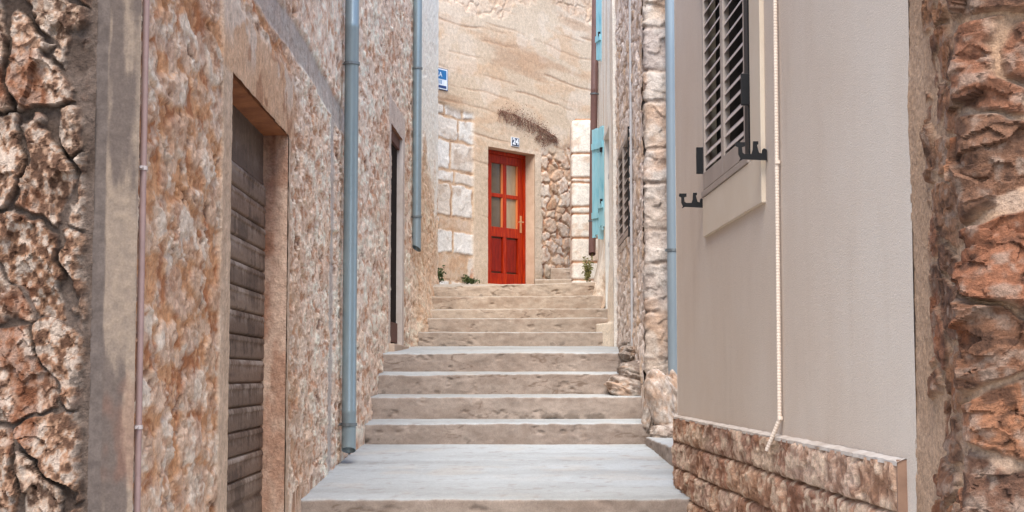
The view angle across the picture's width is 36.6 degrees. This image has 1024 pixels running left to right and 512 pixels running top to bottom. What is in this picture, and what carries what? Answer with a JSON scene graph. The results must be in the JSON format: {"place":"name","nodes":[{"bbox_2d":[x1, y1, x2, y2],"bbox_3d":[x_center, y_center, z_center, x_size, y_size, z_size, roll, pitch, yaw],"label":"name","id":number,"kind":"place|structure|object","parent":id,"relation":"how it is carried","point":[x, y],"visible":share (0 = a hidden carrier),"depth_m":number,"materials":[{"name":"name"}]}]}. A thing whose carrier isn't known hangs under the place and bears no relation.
{"place":"outdoors","nodes":[
{"label":"outdoors","id":0,"kind":"place"},
{"bbox_2d":[301,444,690,511],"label":"landing","id":1,"kind":"object","parent":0,"point":[499,478],"visible":0.98,"depth_m":9.16,"materials":[{"name":"stone"}]},
{"bbox_2d":[364,352,650,444],"bbox_3d":[-0.060,1.132,12.457,2.240,0.750,1.526,0,-4,0],"label":"stair flight","id":2,"kind":"object","parent":1,"relation":"on","point":[536,398],"visible":0.93,"depth_m":12.10,"materials":[{"name":"stone"}]},
{"bbox_2d":[395,346,618,351],"bbox_3d":[0.000,1.024,14.347,2.300,0.427,2.274,0,-4,0],"label":"landing","id":3,"kind":"object","parent":2,"relation":"on","point":[512,349],"visible":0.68,"depth_m":14.14,"materials":[{"name":"stone"}]},
{"bbox_2d":[418,282,607,345],"bbox_3d":[0.045,0.623,16.748,2.010,0.796,2.507,0,-4,0],"label":"stair flight","id":4,"kind":"object","parent":3,"relation":"on","point":[565,314],"visible":0.94,"depth_m":16.60,"materials":[{"name":"stone"}]},
{"bbox_2d":[645,437,672,465],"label":"pavement","id":5,"kind":"structure","parent":0,"point":[662,447],"depth_m":10.73,"materials":[{"name":"beige stone"}]},
{"bbox_2d":[604,0,677,437],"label":"stone house","id":6,"kind":"structure","parent":5,"relation":"on","point":[642,370],"depth_m":12.03,"materials":[{"name":"rubble stone"},{"name":"terracotta tile"},{"name":"paint"}]},
{"bbox_2d":[618,134,629,254],"bbox_3d":[1.065,-0.569,14.196,0.111,1.000,1.540,0,-4,0],"label":"window","id":7,"kind":"structure","parent":6,"relation":"in","point":[623,152],"depth_m":14.22,"materials":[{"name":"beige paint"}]},
{"bbox_2d":[629,0,632,345],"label":"cable conduit","id":8,"kind":"object","parent":6,"relation":"attached to","point":[631,177],"visible":0.89,"depth_m":13.06,"materials":[{"name":"plastic"}]},
{"bbox_2d":[665,0,676,374],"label":"drainpipe","id":9,"kind":"object","parent":6,"relation":"attached to","point":[670,250],"visible":0.7,"depth_m":11.78,"materials":[{"name":"grey metal"}]},
{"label":"path","id":10,"kind":"structure","parent":0,"visible":0},
{"bbox_2d":[350,0,438,453],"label":"stone house","id":11,"kind":"structure","parent":10,"relation":"on","point":[397,277],"depth_m":13.58,"materials":[{"name":"stone"},{"name":"mortar"},{"name":"terracotta tile"}]},
{"bbox_2d":[390,128,399,342],"bbox_3d":[-1.120,-0.187,13.955,0.110,1.920,1.103,0,-4,2],"label":"door","id":12,"kind":"structure","parent":11,"relation":"in","point":[395,142],"depth_m":14.17,"materials":[{"name":"brown wood"}]},
{"bbox_2d":[411,0,422,251],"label":"drainpipe","id":13,"kind":"object","parent":11,"relation":"attached to","point":[417,68],"visible":0.94,"depth_m":15.41,"materials":[{"name":"grey metal"}]},
{"bbox_2d":[438,265,445,282],"bbox_3d":[-0.907,0.247,19.045,0.304,0.357,0.247,-4,-6,44],"label":"wild plant","id":14,"kind":"object","parent":10,"relation":"on","point":[440,272],"visible":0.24,"depth_m":19.00,"materials":[{"name":"green plant"}]},
{"bbox_2d":[461,274,480,283],"bbox_3d":[-0.535,0.309,19.777,0.297,0.160,0.271,0,-4,0],"label":"wild plant","id":15,"kind":"object","parent":10,"relation":"on","point":[469,280],"visible":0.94,"depth_m":19.76,"materials":[{"name":"green plant"}]},
{"bbox_2d":[438,0,597,283],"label":"plastered house","id":16,"kind":"structure","parent":10,"relation":"on","point":[504,211],"depth_m":20.77,"materials":[{"name":"paint"}]},
{"bbox_2d":[438,68,447,90],"bbox_3d":[-0.944,-2.248,19.581,0.022,0.275,0.398,-4,-6,39],"label":"street sign","id":17,"kind":"object","parent":16,"relation":"attached to","point":[442,79],"visible":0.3,"depth_m":19.65,"materials":[{"name":"blue metal"}]},
{"bbox_2d":[488,154,523,283],"bbox_3d":[-0.090,-0.478,20.767,0.111,1.730,0.750,-4,-6,39],"label":"door","id":18,"kind":"structure","parent":16,"relation":"in","point":[505,174],"depth_m":20.79,"materials":[{"name":"red wood"}]},
{"bbox_2d":[511,137,518,146],"bbox_3d":[0.044,-1.524,20.730,0.016,0.120,0.166,-4,-6,39],"label":"house number","id":19,"kind":"object","parent":16,"relation":"attached to","point":[514,141],"visible":1,"depth_m":20.72,"materials":[{"name":"white ceramic"}]},
{"bbox_2d":[498,103,559,148],"bbox_3d":[0.238,-1.763,20.958,0.084,0.577,1.379,-4,-6,39],"label":"dry creeper","id":20,"kind":"object","parent":16,"relation":"attached to","point":[553,140],"visible":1,"depth_m":20.99,"materials":[{"name":"brown plant"}]},
{"bbox_2d":[535,268,572,283],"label":"side steps","id":21,"kind":"structure","parent":10,"relation":"on","point":[560,275],"depth_m":20.86,"materials":[{"name":"stone"}]},
{"bbox_2d":[570,119,597,282],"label":"stone pier","id":22,"kind":"structure","parent":10,"relation":"on","point":[579,175],"depth_m":20.36,"materials":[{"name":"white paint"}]},
{"bbox_2d":[581,253,594,281],"bbox_3d":[0.915,0.146,18.635,0.167,0.386,0.271,-1,-5,16],"label":"wild plant","id":23,"kind":"object","parent":10,"relation":"on","point":[588,269],"visible":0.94,"depth_m":18.63,"materials":[{"name":"green plant"}]},
{"bbox_2d":[591,0,646,346],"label":"plastered house","id":24,"kind":"structure","parent":10,"relation":"on","point":[604,182],"depth_m":17.04,"materials":[{"name":"grey paint"}]},
{"bbox_2d":[588,0,598,255],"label":"drainpipe","id":25,"kind":"object","parent":24,"relation":"attached to","point":[594,94],"visible":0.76,"depth_m":18.78,"materials":[{"name":"brown metal"}]},
{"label":"street","id":26,"kind":"structure","parent":0,"visible":0},
{"bbox_2d":[0,0,347,511],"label":"stone house","id":27,"kind":"structure","parent":26,"relation":"on","point":[242,359],"depth_m":5.03,"materials":[{"name":"stone"}]},
{"bbox_2d":[134,0,149,511],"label":"cable conduit","id":28,"kind":"object","parent":27,"relation":"attached to","point":[143,169],"visible":0.99,"depth_m":4.51,"materials":[{"name":"plastic"}]},
{"bbox_2d":[227,104,265,511],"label":"garage door","id":29,"kind":"structure","parent":27,"relation":"in","point":[248,195],"depth_m":7.11,"materials":[{"name":"brown wood"}]},
{"bbox_2d":[339,0,359,452],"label":"drainpipe","id":30,"kind":"object","parent":27,"relation":"attached to","point":[351,64],"visible":0.96,"depth_m":10.25,"materials":[{"name":"grey metal"}]},
{"bbox_2d":[671,0,916,511],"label":"plastered house","id":31,"kind":"structure","parent":26,"relation":"on","point":[845,439],"depth_m":5.64,"materials":[{"name":"grey paint"}]},
{"bbox_2d":[679,0,766,236],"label":"window","id":32,"kind":"structure","parent":31,"relation":"in","point":[731,159],"depth_m":7.21,"materials":[{"name":"paint"}]},
{"bbox_2d":[765,0,782,451],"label":"cable conduit","id":33,"kind":"object","parent":31,"relation":"attached to","point":[777,240],"visible":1,"depth_m":5.92,"materials":[{"name":"beige plastic"}]},
{"bbox_2d":[907,0,1023,511],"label":"stone house","id":34,"kind":"structure","parent":26,"relation":"on","point":[965,98],"depth_m":3.67,"materials":[{"name":"stone"}]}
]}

